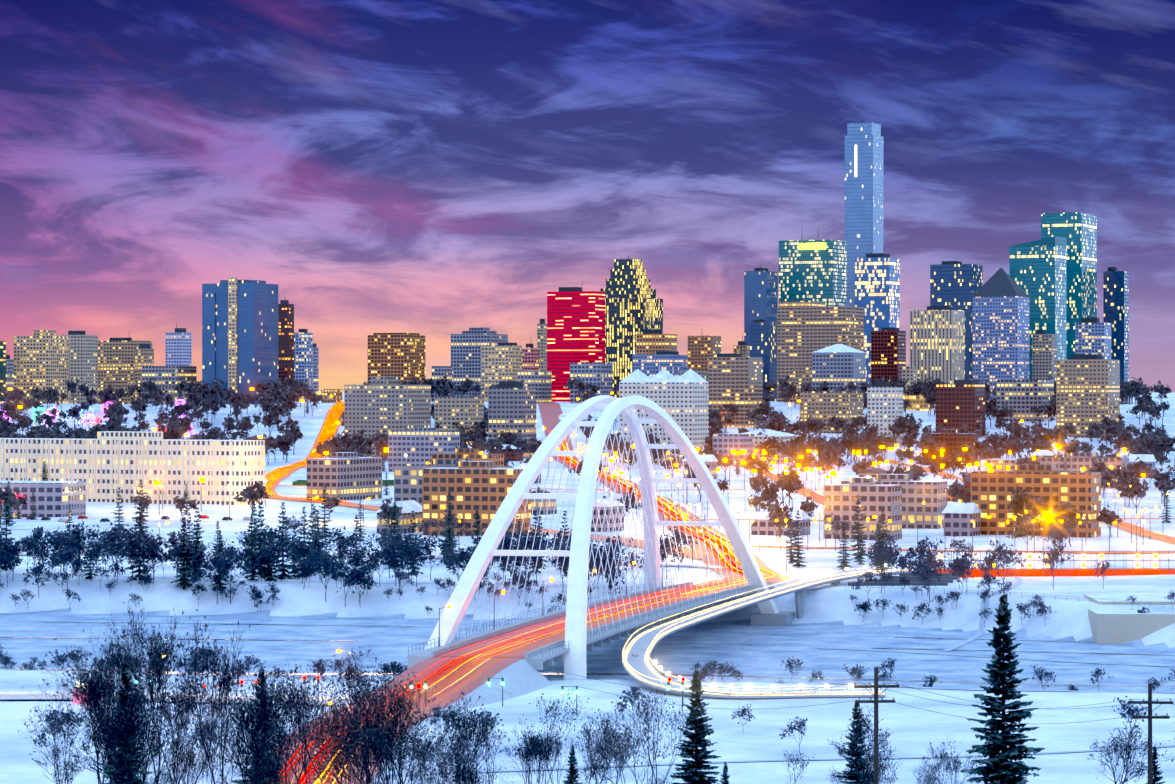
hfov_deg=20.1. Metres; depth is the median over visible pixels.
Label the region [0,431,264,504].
white building slab
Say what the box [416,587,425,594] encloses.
bare tree
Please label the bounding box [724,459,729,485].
street lamp
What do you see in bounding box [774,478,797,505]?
bare tree
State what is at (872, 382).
bare tree
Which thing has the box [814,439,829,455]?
bare tree
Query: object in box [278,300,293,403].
building
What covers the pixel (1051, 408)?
bare tree
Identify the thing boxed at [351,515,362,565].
spruce tree
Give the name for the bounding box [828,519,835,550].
street lamp
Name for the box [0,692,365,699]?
light trails
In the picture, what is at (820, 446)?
bare tree
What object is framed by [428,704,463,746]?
bare tree
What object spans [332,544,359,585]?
bare tree
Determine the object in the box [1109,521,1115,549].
street lamp
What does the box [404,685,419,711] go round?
traffic signal
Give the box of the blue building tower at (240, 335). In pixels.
[202,277,277,403]
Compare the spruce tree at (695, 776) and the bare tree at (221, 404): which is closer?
the spruce tree at (695, 776)
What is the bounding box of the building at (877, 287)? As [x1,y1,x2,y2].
[855,253,899,397]
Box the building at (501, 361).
[481,343,522,401]
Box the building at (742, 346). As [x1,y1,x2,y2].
[734,333,749,356]
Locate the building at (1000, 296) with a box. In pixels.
[972,268,1028,401]
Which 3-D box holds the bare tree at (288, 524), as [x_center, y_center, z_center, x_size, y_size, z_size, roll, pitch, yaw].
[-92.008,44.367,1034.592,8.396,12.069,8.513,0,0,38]
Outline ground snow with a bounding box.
[0,393,1174,783]
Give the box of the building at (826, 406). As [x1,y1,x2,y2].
[800,392,862,433]
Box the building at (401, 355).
[368,333,424,384]
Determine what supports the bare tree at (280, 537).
on the ground snow
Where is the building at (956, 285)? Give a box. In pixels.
[930,261,982,379]
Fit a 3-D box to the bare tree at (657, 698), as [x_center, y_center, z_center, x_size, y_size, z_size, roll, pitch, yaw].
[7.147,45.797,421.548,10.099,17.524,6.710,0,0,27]
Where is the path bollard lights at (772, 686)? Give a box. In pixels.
[654,565,1038,692]
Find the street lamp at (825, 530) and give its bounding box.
[820,516,825,546]
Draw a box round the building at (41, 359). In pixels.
[14,330,68,403]
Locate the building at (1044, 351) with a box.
[1032,330,1056,394]
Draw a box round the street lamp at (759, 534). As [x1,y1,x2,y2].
[750,521,759,552]
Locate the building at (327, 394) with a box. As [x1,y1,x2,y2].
[321,389,341,402]
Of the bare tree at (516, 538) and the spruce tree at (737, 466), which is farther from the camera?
the spruce tree at (737, 466)
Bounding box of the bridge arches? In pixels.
[424,395,778,678]
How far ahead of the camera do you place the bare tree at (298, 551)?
873.46 m
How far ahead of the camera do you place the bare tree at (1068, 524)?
1067.29 m
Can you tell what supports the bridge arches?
on the ground snow
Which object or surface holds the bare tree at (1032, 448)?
on the ground snow
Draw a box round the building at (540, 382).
[517,371,551,403]
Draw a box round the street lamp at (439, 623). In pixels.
[439,606,450,646]
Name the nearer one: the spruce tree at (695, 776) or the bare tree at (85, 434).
the spruce tree at (695, 776)
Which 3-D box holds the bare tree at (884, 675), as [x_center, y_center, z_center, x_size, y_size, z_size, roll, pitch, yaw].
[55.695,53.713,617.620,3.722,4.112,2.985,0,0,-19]
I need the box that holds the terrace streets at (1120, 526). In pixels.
[284,460,1174,552]
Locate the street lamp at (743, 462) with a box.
[742,461,744,488]
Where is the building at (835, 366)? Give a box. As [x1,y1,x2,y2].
[811,344,865,396]
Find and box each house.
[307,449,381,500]
[375,500,421,533]
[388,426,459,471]
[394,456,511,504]
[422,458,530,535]
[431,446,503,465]
[491,445,522,460]
[508,462,540,483]
[531,487,556,514]
[591,496,623,531]
[683,455,717,479]
[750,512,811,535]
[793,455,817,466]
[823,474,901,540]
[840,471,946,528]
[859,465,885,479]
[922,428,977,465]
[922,479,963,500]
[942,502,981,535]
[962,475,970,501]
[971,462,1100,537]
[1029,449,1056,461]
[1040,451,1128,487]
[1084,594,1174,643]
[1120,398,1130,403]
[1128,454,1156,477]
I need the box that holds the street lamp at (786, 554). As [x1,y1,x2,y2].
[777,538,786,573]
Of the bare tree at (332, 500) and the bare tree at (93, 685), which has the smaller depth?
the bare tree at (93, 685)
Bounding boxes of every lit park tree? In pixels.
[80,407,93,420]
[81,413,95,425]
[174,399,185,405]
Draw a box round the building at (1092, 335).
[1075,317,1110,359]
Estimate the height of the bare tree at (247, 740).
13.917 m
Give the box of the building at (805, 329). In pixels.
[777,301,863,401]
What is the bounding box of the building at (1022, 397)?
[996,380,1053,421]
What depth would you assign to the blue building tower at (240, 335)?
2775.70 m
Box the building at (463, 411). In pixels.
[434,397,483,444]
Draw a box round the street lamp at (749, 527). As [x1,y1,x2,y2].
[743,513,749,543]
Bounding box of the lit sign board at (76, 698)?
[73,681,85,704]
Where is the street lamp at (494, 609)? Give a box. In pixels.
[494,591,504,629]
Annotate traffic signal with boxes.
[241,680,256,699]
[303,675,318,702]
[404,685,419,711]
[410,680,426,707]
[488,677,503,706]
[561,686,577,715]
[667,681,682,710]
[668,677,683,706]
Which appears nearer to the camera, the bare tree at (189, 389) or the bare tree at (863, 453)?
the bare tree at (863, 453)
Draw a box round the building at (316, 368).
[313,343,318,402]
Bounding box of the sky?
[0,0,1174,392]
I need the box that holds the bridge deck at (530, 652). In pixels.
[407,581,774,669]
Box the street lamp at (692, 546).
[692,530,701,563]
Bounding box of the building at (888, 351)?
[871,328,905,384]
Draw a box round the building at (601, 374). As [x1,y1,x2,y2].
[570,363,612,402]
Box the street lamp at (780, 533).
[780,519,786,550]
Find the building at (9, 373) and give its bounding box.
[6,355,13,402]
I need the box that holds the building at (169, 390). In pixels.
[156,387,193,403]
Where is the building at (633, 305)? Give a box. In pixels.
[600,256,662,397]
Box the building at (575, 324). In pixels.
[547,287,604,401]
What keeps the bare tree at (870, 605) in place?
on the ground snow
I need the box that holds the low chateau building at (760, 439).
[740,429,799,463]
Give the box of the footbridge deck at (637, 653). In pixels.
[622,569,920,699]
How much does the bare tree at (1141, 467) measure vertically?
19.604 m
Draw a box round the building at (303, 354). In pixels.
[294,329,312,402]
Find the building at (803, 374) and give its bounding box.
[795,366,811,403]
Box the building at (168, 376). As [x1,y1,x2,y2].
[142,366,196,403]
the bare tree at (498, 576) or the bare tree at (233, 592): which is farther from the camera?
the bare tree at (233, 592)
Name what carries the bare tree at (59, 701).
on the ground snow
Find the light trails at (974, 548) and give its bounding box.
[270,459,1174,550]
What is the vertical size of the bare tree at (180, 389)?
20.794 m
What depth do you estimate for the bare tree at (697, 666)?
624.06 m
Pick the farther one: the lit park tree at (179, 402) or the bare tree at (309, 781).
the lit park tree at (179, 402)
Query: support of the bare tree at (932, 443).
on the ground snow
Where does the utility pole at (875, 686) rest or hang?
on the ground snow
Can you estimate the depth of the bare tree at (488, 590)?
852.10 m
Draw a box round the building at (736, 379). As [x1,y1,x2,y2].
[708,352,762,426]
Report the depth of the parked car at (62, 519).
1268.11 m
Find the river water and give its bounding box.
[0,622,1174,685]
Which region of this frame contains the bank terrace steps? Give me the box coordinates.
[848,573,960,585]
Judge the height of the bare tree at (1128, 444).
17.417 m
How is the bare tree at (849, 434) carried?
on the ground snow
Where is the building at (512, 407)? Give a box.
[488,381,535,458]
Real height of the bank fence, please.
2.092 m
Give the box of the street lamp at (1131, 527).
[1127,513,1131,542]
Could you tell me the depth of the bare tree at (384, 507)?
1145.28 m
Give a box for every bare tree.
[0,404,6,416]
[0,414,15,427]
[0,424,17,435]
[0,426,11,437]
[0,487,19,527]
[0,529,11,542]
[0,536,10,554]
[0,538,29,579]
[0,552,22,573]
[0,553,20,586]
[0,647,7,662]
[0,654,16,669]
[0,657,11,666]
[1,398,16,419]
[5,488,28,519]
[6,390,15,401]
[6,405,20,421]
[7,387,24,402]
[7,417,29,434]
[9,592,20,604]
[10,410,30,431]
[12,401,27,413]
[13,395,33,414]
[14,537,33,571]
[17,427,41,437]
[18,526,63,574]
[18,665,108,783]
[20,534,52,563]
[20,589,34,603]
[20,660,34,669]
[22,413,33,431]
[22,535,52,572]
[22,559,54,597]
[23,706,85,783]
[24,429,47,437]
[26,386,47,413]
[30,422,44,429]
[30,657,38,670]
[30,738,91,783]
[32,399,42,410]
[34,410,55,427]
[34,721,65,758]
[35,578,45,585]
[36,660,45,669]
[36,710,61,745]
[37,628,147,782]
[39,388,56,403]
[39,526,86,571]
[40,549,61,579]
[44,389,59,407]
[46,525,79,573]
[47,432,61,437]
[48,386,58,402]
[48,419,68,429]
[48,544,84,588]
[48,558,59,580]
[49,392,68,409]
[49,408,68,422]
[49,426,61,434]
[50,571,72,593]
[50,649,70,670]
[51,431,65,438]
[51,708,81,735]
[52,550,76,575]
[53,531,88,576]
[56,629,150,759]
[61,708,155,772]
[62,652,80,667]
[63,428,70,437]
[64,588,80,608]
[65,377,87,404]
[65,671,138,783]
[66,405,80,422]
[66,635,147,783]
[67,423,86,435]
[67,521,105,572]
[67,540,94,557]
[67,650,89,670]
[69,654,148,779]
[69,679,180,783]
[70,566,88,578]
[71,433,84,438]
[72,401,89,425]
[76,739,148,780]
[82,387,93,400]
[82,432,96,438]
[82,549,108,575]
[83,542,108,565]
[86,386,97,398]
[86,395,97,407]
[87,424,103,437]
[88,419,108,430]
[89,657,108,670]
[90,683,184,783]
[92,527,137,576]
[92,541,120,569]
[93,566,108,587]
[94,522,131,559]
[97,538,130,576]
[98,384,116,408]
[98,388,117,402]
[102,402,125,417]
[102,416,121,429]
[102,561,125,588]
[102,594,184,783]
[104,580,116,591]
[104,623,216,781]
[107,401,129,419]
[107,538,127,574]
[108,400,121,408]
[108,418,130,430]
[109,410,127,425]
[112,770,174,783]
[113,424,124,430]
[114,386,126,400]
[115,658,207,783]
[117,549,137,570]
[119,525,162,579]
[119,530,162,584]
[123,382,142,405]
[127,738,180,783]
[129,397,147,415]
[129,420,149,431]
[129,593,142,603]
[129,756,154,778]
[130,492,151,514]
[132,710,197,778]
[133,411,146,423]
[134,551,158,571]
[135,401,147,411]
[137,710,174,777]
[138,390,150,401]
[138,534,166,582]
[138,574,153,586]
[141,378,160,404]
[141,564,156,575]
[141,667,240,783]
[141,762,182,783]
[142,573,154,584]
[150,393,173,411]
[151,388,166,399]
[152,757,209,783]
[154,395,173,412]
[154,413,165,424]
[157,418,178,431]
[157,544,200,587]
[157,551,172,577]
[158,410,170,419]
[161,429,168,438]
[161,734,207,783]
[162,733,216,783]
[163,422,184,438]
[163,609,266,783]
[164,531,204,578]
[164,540,196,581]
[164,679,255,783]
[165,413,177,422]
[168,718,287,783]
[170,403,183,417]
[173,382,187,402]
[173,493,196,520]
[173,659,185,675]
[175,414,195,435]
[177,399,194,416]
[178,380,193,398]
[178,419,191,436]
[180,401,195,416]
[182,654,202,672]
[184,660,202,673]
[185,387,204,398]
[185,688,300,783]
[186,380,199,393]
[186,717,233,782]
[187,406,203,421]
[187,545,204,578]
[187,647,212,667]
[187,741,256,783]
[188,433,200,439]
[190,551,229,603]
[190,719,214,751]
[191,570,206,582]
[191,583,206,604]
[191,661,213,674]
[191,707,283,783]
[192,395,209,419]
[194,542,213,553]
[195,385,210,399]
[196,427,218,439]
[197,646,217,674]
[197,659,295,783]
[199,381,208,400]
[199,398,219,419]
[199,417,212,434]
[202,384,219,399]
[204,378,223,398]
[205,400,219,422]
[209,678,284,771]
[210,395,226,418]
[212,426,227,438]
[212,553,259,603]
[212,753,249,783]
[213,539,229,551]
[213,541,240,582]
[218,388,226,399]
[222,419,236,436]
[223,386,244,413]
[224,414,236,435]
[226,395,240,416]
[226,547,248,570]
[226,586,237,597]
[227,429,245,439]
[229,723,315,783]
[230,661,250,674]
[231,393,249,420]
[231,407,241,422]
[232,394,250,411]
[233,478,271,515]
[235,531,263,551]
[235,549,256,579]
[237,416,254,437]
[240,416,250,422]
[241,749,289,783]
[242,391,252,413]
[242,525,280,553]
[243,434,263,439]
[243,661,321,783]
[244,654,265,675]
[246,583,261,606]
[248,669,361,783]
[248,761,301,783]
[250,392,266,407]
[250,590,267,611]
[251,552,272,580]
[252,412,264,427]
[254,379,268,393]
[254,533,298,580]
[254,660,355,783]
[256,533,288,581]
[257,393,273,409]
[258,554,284,569]
[261,411,282,436]
[262,378,284,394]
[262,403,270,411]
[262,433,281,460]
[265,435,276,465]
[265,581,279,598]
[265,594,279,604]
[266,399,290,428]
[267,389,278,404]
[268,728,312,783]
[269,381,291,394]
[270,666,287,676]
[273,749,336,783]
[276,416,298,446]
[276,430,294,452]
[276,431,294,462]
[278,391,293,402]
[280,394,296,416]
[281,387,299,411]
[282,515,308,537]
[283,376,303,399]
[283,536,319,582]
[285,424,303,454]
[290,379,308,390]
[290,383,307,406]
[290,534,323,580]
[291,555,313,588]
[292,713,333,783]
[294,569,311,586]
[294,712,355,783]
[300,696,384,783]
[303,386,314,403]
[303,388,322,416]
[303,566,320,582]
[304,701,407,783]
[305,548,344,601]
[305,650,397,783]
[306,547,332,573]
[307,660,328,677]
[309,742,370,782]
[310,560,336,588]
[310,717,400,783]
[311,548,329,582]
[312,658,331,677]
[315,441,323,456]
[315,759,377,783]
[316,526,361,561]
[317,435,341,457]
[319,441,339,457]
[320,438,338,449]
[323,494,341,515]
[323,562,364,606]
[328,705,415,783]
[329,655,348,676]
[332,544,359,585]
[335,432,360,451]
[335,646,388,776]
[335,679,387,782]
[337,443,352,451]
[338,431,354,446]
[338,672,420,783]
[343,532,366,549]
[343,565,377,596]
[344,542,376,569]
[347,666,365,678]
[350,556,367,568]
[350,721,423,783]
[351,567,375,599]
[352,429,375,456]
[352,660,423,783]
[356,673,454,783]
[357,446,368,456]
[357,715,442,783]
[360,685,431,783]
[362,558,384,587]
[362,706,416,783]
[364,728,458,783]
[365,448,372,456]
[365,524,406,577]
[368,547,397,586]
[371,432,386,456]
[373,435,387,463]
[375,429,387,452]
[376,663,390,675]
[378,496,401,528]
[378,534,429,588]
[378,536,415,585]
[378,661,396,678]
[383,587,394,601]
[387,661,404,676]
[389,663,408,674]
[391,568,408,582]
[395,546,426,586]
[396,572,414,595]
[398,533,435,581]
[399,379,410,384]
[399,541,429,584]
[404,375,420,384]
[404,757,476,783]
[405,717,465,782]
[409,756,455,783]
[415,517,445,538]
[415,531,456,579]
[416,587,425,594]
[418,728,483,783]
[421,376,435,390]
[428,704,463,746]
[431,386,438,401]
[431,400,433,418]
[431,423,447,431]
[433,578,443,595]
[434,740,479,783]
[437,383,450,396]
[438,375,455,389]
[441,544,476,580]
[441,577,456,590]
[442,382,461,396]
[442,691,496,783]
[443,513,475,540]
[443,548,468,575]
[446,741,478,771]
[449,717,514,781]
[450,426,467,446]
[451,753,496,783]
[452,422,467,431]
[455,431,470,447]
[456,378,470,395]
[460,755,505,783]
[461,426,486,444]
[462,704,501,749]
[463,379,482,396]
[465,541,499,587]
[465,707,509,783]
[468,432,484,451]
[469,441,482,450]
[472,438,490,450]
[474,417,487,432]
[474,578,489,602]
[479,427,487,438]
[479,569,489,593]
[483,440,501,453]
[487,433,505,442]
[487,587,495,597]
[489,534,522,583]
[490,571,502,583]
[494,532,516,579]
[495,440,511,453]
[499,429,518,439]
[499,434,510,444]
[499,556,522,573]
[501,579,509,589]
[503,453,509,465]
[503,728,540,783]
[507,528,542,578]
[507,530,548,581]
[507,565,524,580]
[508,575,530,597]
[511,434,527,461]
[511,714,559,783]
[514,735,543,762]
[516,569,533,580]
[518,544,548,580]
[521,440,535,452]
[523,577,534,590]
[525,434,541,451]
[529,688,592,783]
[533,721,578,783]
[535,586,547,597]
[542,529,570,574]
[542,540,568,590]
[550,591,566,609]
[555,529,594,559]
[564,376,591,402]
[568,460,606,474]
[572,721,631,783]
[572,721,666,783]
[575,738,614,783]
[576,712,637,783]
[580,388,594,399]
[580,414,591,442]
[582,420,597,438]
[585,381,600,396]
[587,586,594,602]
[588,559,604,594]
[589,541,604,550]
[589,548,602,569]
[589,554,605,588]
[591,551,610,588]
[592,728,638,783]
[595,697,680,783]
[599,535,635,556]
[601,546,627,582]
[601,568,624,595]
[603,557,629,581]
[603,686,674,783]
[605,432,624,464]
[610,439,629,464]
[614,686,655,726]
[615,487,641,515]
[620,688,712,783]
[623,450,636,470]
[623,551,643,580]
[625,451,635,465]
[626,440,634,465]
[638,544,678,567]
[645,775,673,783]
[646,428,661,443]
[649,443,663,463]
[660,449,667,463]
[660,454,681,474]
[660,534,688,578]
[666,526,697,570]
[671,449,682,464]
[682,466,700,501]
[690,663,707,674]
[692,671,707,680]
[700,661,717,682]
[701,444,717,454]
[701,662,720,682]
[703,433,715,450]
[709,407,732,424]
[709,415,726,428]
[709,421,718,431]
[709,426,724,435]
[709,450,720,458]
[711,426,722,435]
[717,452,732,477]
[717,478,729,493]
[717,661,739,682]
[722,401,737,419]
[730,668,742,680]
[731,704,755,725]
[738,425,748,432]
[741,452,772,476]
[746,409,766,429]
[748,470,781,511]
[748,494,772,511]
[755,401,772,416]
[755,435,781,463]
[756,404,770,423]
[758,417,774,428]
[760,485,778,502]
[761,448,776,464]
[762,422,773,429]
[763,379,776,402]
[763,392,774,405]
[766,508,791,541]
[767,497,792,538]
[768,412,786,422]
[769,407,778,415]
[771,417,790,432]
[773,410,790,422]
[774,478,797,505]
[775,439,787,461]
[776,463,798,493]
[777,376,794,403]
[778,387,792,401]
[779,381,793,393]
[779,716,807,753]
[780,656,804,680]
[781,442,801,464]
[782,748,813,783]
[783,416,808,433]
[784,471,803,505]
[785,434,803,463]
[787,385,800,401]
[792,451,813,479]
[793,441,814,455]
[795,429,813,439]
[795,431,806,442]
[798,382,814,393]
[800,496,818,516]
[801,415,819,436]
[802,414,817,440]
[806,450,826,474]
[808,431,826,450]
[808,437,827,454]
[808,670,824,681]
[809,418,825,435]
[813,380,828,391]
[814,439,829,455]
[814,442,834,451]
[814,457,831,474]
[819,446,845,478]
[826,413,848,438]
[826,513,853,539]
[826,768,845,783]
[827,706,897,783]
[829,437,841,447]
[830,436,842,444]
[831,457,849,478]
[832,443,846,454]
[834,381,857,391]
[834,418,857,431]
[838,426,858,458]
[841,434,859,462]
[841,436,858,462]
[842,664,866,682]
[845,751,889,780]
[848,769,881,783]
[849,412,866,432]
[849,594,857,604]
[850,439,864,458]
[851,572,879,601]
[852,458,868,474]
[852,459,867,467]
[854,599,871,616]
[854,601,871,619]
[857,430,890,459]
[857,751,904,783]
[858,415,866,426]
[859,451,870,458]
[859,748,896,783]
[860,382,869,396]
[862,440,882,460]
[863,396,866,415]
[863,423,878,433]
[863,538,901,592]
[865,427,885,441]
[866,543,876,555]
[867,454,885,467]
[867,550,893,583]
[869,377,881,386]
[870,529,893,542]
[873,598,892,612]
[875,377,894,386]
[877,570,893,593]
[877,658,896,678]
[878,671,895,684]
[881,438,893,455]
[881,439,890,452]
[882,433,896,457]
[884,550,912,586]
[885,461,908,473]
[888,375,908,389]
[888,417,908,438]
[893,602,908,616]
[894,416,912,436]
[895,446,909,469]
[895,575,909,589]
[897,382,905,394]
[897,555,921,587]
[900,428,917,447]
[900,432,916,448]
[902,449,926,466]
[903,379,924,395]
[903,398,909,412]
[903,411,917,432]
[904,536,949,586]
[905,418,931,449]
[907,470,919,480]
[908,462,927,479]
[909,549,945,595]
[909,585,922,599]
[910,554,943,605]
[911,600,932,624]
[912,759,941,783]
[913,559,941,591]
[916,386,932,393]
[917,378,926,395]
[917,430,946,456]
[917,432,943,463]
[920,380,936,394]
[921,388,935,416]
[922,377,938,386]
[922,675,937,686]
[923,392,935,414]
[923,735,982,783]
[928,377,942,384]
[929,458,945,477]
[929,595,943,604]
[933,607,944,615]
[935,423,950,432]
[940,452,965,477]
[945,556,974,588]
[945,591,961,603]
[947,478,970,502]
[948,536,965,554]
[950,551,987,583]
[950,559,976,584]
[950,591,961,608]
[952,444,968,455]
[954,424,979,438]
[955,543,973,559]
[956,450,968,468]
[959,467,970,478]
[963,439,993,469]
[963,753,999,783]
[966,440,984,470]
[976,577,992,598]
[977,587,993,603]
[978,446,999,459]
[978,552,1003,583]
[978,608,992,623]
[979,378,991,391]
[981,539,1025,592]
[981,572,1000,594]
[984,431,1004,448]
[985,393,990,402]
[985,397,997,427]
[990,395,995,418]
[990,402,1014,432]
[992,446,1005,458]
[995,417,1006,430]
[995,433,1009,458]
[999,581,1011,602]
[1001,435,1022,458]
[1002,438,1013,457]
[1003,418,1017,433]
[1004,439,1019,458]
[1006,433,1021,458]
[1006,516,1042,552]
[1008,419,1023,434]
[1008,487,1054,537]
[1009,423,1031,455]
[1015,453,1039,464]
[1015,602,1033,620]
[1020,433,1041,456]
[1022,419,1042,436]
[1024,600,1037,612]
[1028,595,1043,605]
[1029,444,1034,452]
[1030,404,1043,419]
[1030,601,1044,616]
[1031,664,1055,689]
[1032,423,1052,439]
[1033,441,1043,450]
[1036,437,1053,445]
[1036,605,1056,618]
[1038,542,1076,588]
[1041,400,1055,428]
[1041,442,1053,451]
[1041,528,1061,548]
[1043,429,1064,451]
[1043,510,1061,528]
[1046,521,1079,561]
[1050,425,1067,453]
[1051,394,1055,404]
[1051,427,1067,454]
[1051,450,1068,456]
[1051,496,1091,543]
[1051,514,1075,548]
[1057,438,1070,454]
[1058,422,1075,440]
[1064,439,1081,456]
[1065,683,1078,690]
[1069,441,1090,452]
[1080,441,1093,452]
[1086,429,1094,444]
[1087,458,1108,472]
[1087,720,1174,783]
[1088,422,1103,441]
[1090,668,1112,690]
[1091,425,1114,445]
[1093,560,1111,588]
[1094,736,1147,783]
[1096,505,1122,536]
[1097,442,1114,455]
[1098,414,1116,429]
[1099,450,1110,457]
[1101,469,1114,497]
[1103,434,1121,453]
[1105,451,1120,457]
[1110,421,1119,438]
[1110,463,1129,492]
[1111,467,1139,506]
[1112,419,1141,449]
[1112,696,1147,741]
[1113,437,1124,455]
[1116,426,1132,451]
[1117,476,1148,515]
[1120,382,1131,404]
[1120,387,1127,398]
[1121,377,1142,404]
[1121,456,1150,478]
[1123,438,1136,456]
[1125,595,1135,609]
[1126,401,1147,424]
[1126,440,1149,452]
[1129,435,1160,453]
[1131,384,1141,404]
[1132,429,1147,443]
[1133,447,1145,453]
[1135,389,1155,418]
[1137,607,1151,612]
[1138,401,1163,425]
[1138,432,1152,451]
[1140,383,1153,394]
[1143,420,1154,433]
[1143,677,1166,691]
[1146,401,1169,423]
[1146,402,1163,426]
[1146,449,1158,462]
[1146,463,1159,481]
[1150,465,1174,507]
[1151,446,1167,463]
[1153,380,1170,402]
[1153,428,1161,435]
[1154,430,1172,464]
[1154,472,1173,503]
[1155,424,1168,436]
[1156,453,1170,465]
[1161,669,1174,688]
[1165,437,1174,457]
[1165,590,1174,609]
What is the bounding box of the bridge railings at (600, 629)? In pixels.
[408,579,773,657]
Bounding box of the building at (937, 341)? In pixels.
[910,306,964,395]
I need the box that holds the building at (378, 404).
[344,376,430,459]
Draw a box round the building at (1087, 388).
[1056,354,1119,438]
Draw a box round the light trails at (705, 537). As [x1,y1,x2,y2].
[281,430,774,783]
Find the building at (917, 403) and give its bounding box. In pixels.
[903,396,934,410]
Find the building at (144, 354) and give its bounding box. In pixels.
[135,344,153,399]
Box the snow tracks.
[5,512,1174,775]
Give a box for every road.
[18,553,734,567]
[248,401,798,783]
[265,402,715,558]
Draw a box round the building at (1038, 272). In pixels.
[1009,236,1066,379]
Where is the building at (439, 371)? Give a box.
[432,366,451,399]
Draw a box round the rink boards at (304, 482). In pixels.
[292,480,393,484]
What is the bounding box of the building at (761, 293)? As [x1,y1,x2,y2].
[744,268,777,401]
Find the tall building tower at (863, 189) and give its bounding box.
[845,122,882,306]
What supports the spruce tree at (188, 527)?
on the ground snow
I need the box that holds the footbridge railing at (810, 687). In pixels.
[622,564,1038,695]
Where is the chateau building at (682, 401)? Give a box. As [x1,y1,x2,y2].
[619,367,708,463]
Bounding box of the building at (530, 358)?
[523,344,538,370]
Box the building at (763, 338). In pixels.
[750,319,775,401]
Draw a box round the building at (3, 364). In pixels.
[0,341,5,404]
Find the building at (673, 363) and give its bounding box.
[633,351,687,375]
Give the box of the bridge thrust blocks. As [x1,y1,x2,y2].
[751,611,794,624]
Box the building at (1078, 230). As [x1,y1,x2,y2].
[1041,212,1096,359]
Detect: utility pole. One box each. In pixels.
[854,667,898,783]
[1128,684,1173,783]
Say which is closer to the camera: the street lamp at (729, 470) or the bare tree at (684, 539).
the bare tree at (684, 539)
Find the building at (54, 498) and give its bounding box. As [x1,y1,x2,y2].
[0,481,85,516]
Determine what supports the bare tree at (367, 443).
on the ground snow
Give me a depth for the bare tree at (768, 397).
2590.30 m
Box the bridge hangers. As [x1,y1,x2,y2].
[453,405,750,640]
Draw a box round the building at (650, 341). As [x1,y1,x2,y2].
[636,326,676,354]
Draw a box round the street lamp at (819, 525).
[816,512,819,541]
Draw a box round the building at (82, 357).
[61,331,97,403]
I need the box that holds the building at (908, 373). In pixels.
[902,366,914,395]
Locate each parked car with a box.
[58,518,68,521]
[77,515,87,518]
[100,518,109,521]
[198,515,208,518]
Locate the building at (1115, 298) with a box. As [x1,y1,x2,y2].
[1103,267,1128,384]
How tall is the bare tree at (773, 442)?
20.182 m
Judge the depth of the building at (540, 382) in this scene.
2789.92 m
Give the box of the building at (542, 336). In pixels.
[537,319,546,370]
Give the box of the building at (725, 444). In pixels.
[713,434,753,465]
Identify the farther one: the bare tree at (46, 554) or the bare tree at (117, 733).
the bare tree at (46, 554)
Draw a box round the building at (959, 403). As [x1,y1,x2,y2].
[936,371,984,436]
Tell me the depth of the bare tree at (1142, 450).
2094.49 m
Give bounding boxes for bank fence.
[856,585,1174,606]
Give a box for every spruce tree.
[0,481,16,523]
[0,496,18,570]
[14,491,22,518]
[28,487,36,519]
[40,461,47,480]
[65,504,75,540]
[82,530,97,578]
[99,661,154,783]
[111,487,126,540]
[124,502,150,580]
[132,479,149,533]
[170,517,197,589]
[173,524,193,581]
[181,484,190,515]
[186,513,193,570]
[188,508,206,575]
[190,524,207,577]
[190,531,202,580]
[209,530,231,590]
[210,520,220,557]
[232,668,284,783]
[243,516,257,571]
[244,534,258,580]
[248,502,259,566]
[249,502,268,576]
[258,529,267,578]
[259,528,276,580]
[264,531,279,580]
[273,502,296,578]
[287,525,300,577]
[297,507,316,576]
[305,398,309,412]
[307,503,321,572]
[310,506,320,545]
[313,510,324,545]
[314,522,322,571]
[318,483,332,538]
[321,534,332,575]
[335,533,344,570]
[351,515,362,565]
[355,499,366,540]
[380,510,390,550]
[382,448,386,470]
[382,471,390,495]
[386,501,403,568]
[389,509,400,563]
[393,508,402,539]
[405,510,424,574]
[440,492,459,552]
[441,503,456,564]
[441,513,457,560]
[471,509,482,548]
[472,516,483,546]
[497,534,511,569]
[510,515,520,565]
[515,525,526,565]
[526,510,545,573]
[533,509,548,566]
[552,511,569,569]
[562,745,582,783]
[669,670,721,783]
[717,761,729,783]
[734,448,740,474]
[785,513,797,560]
[788,511,806,566]
[834,701,872,783]
[836,521,851,567]
[837,525,850,570]
[849,494,868,559]
[854,525,866,564]
[870,521,884,570]
[876,507,891,568]
[960,593,1045,783]
[1010,485,1022,536]
[1016,490,1028,536]
[1038,497,1049,536]
[1146,746,1164,783]
[1159,482,1171,522]
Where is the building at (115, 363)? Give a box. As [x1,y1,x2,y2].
[97,338,151,403]
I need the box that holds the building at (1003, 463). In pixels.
[985,459,1032,470]
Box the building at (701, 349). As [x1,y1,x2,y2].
[688,336,720,370]
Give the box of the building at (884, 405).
[867,382,902,445]
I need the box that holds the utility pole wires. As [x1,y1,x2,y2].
[562,672,1174,723]
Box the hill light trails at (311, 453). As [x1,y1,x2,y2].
[265,401,349,501]
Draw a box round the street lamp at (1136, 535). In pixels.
[1136,521,1143,550]
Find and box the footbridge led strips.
[622,566,1027,694]
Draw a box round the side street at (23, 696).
[0,694,354,704]
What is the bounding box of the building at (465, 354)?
[451,327,507,396]
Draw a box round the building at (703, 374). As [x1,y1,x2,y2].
[678,371,707,381]
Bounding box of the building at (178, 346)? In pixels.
[165,322,191,365]

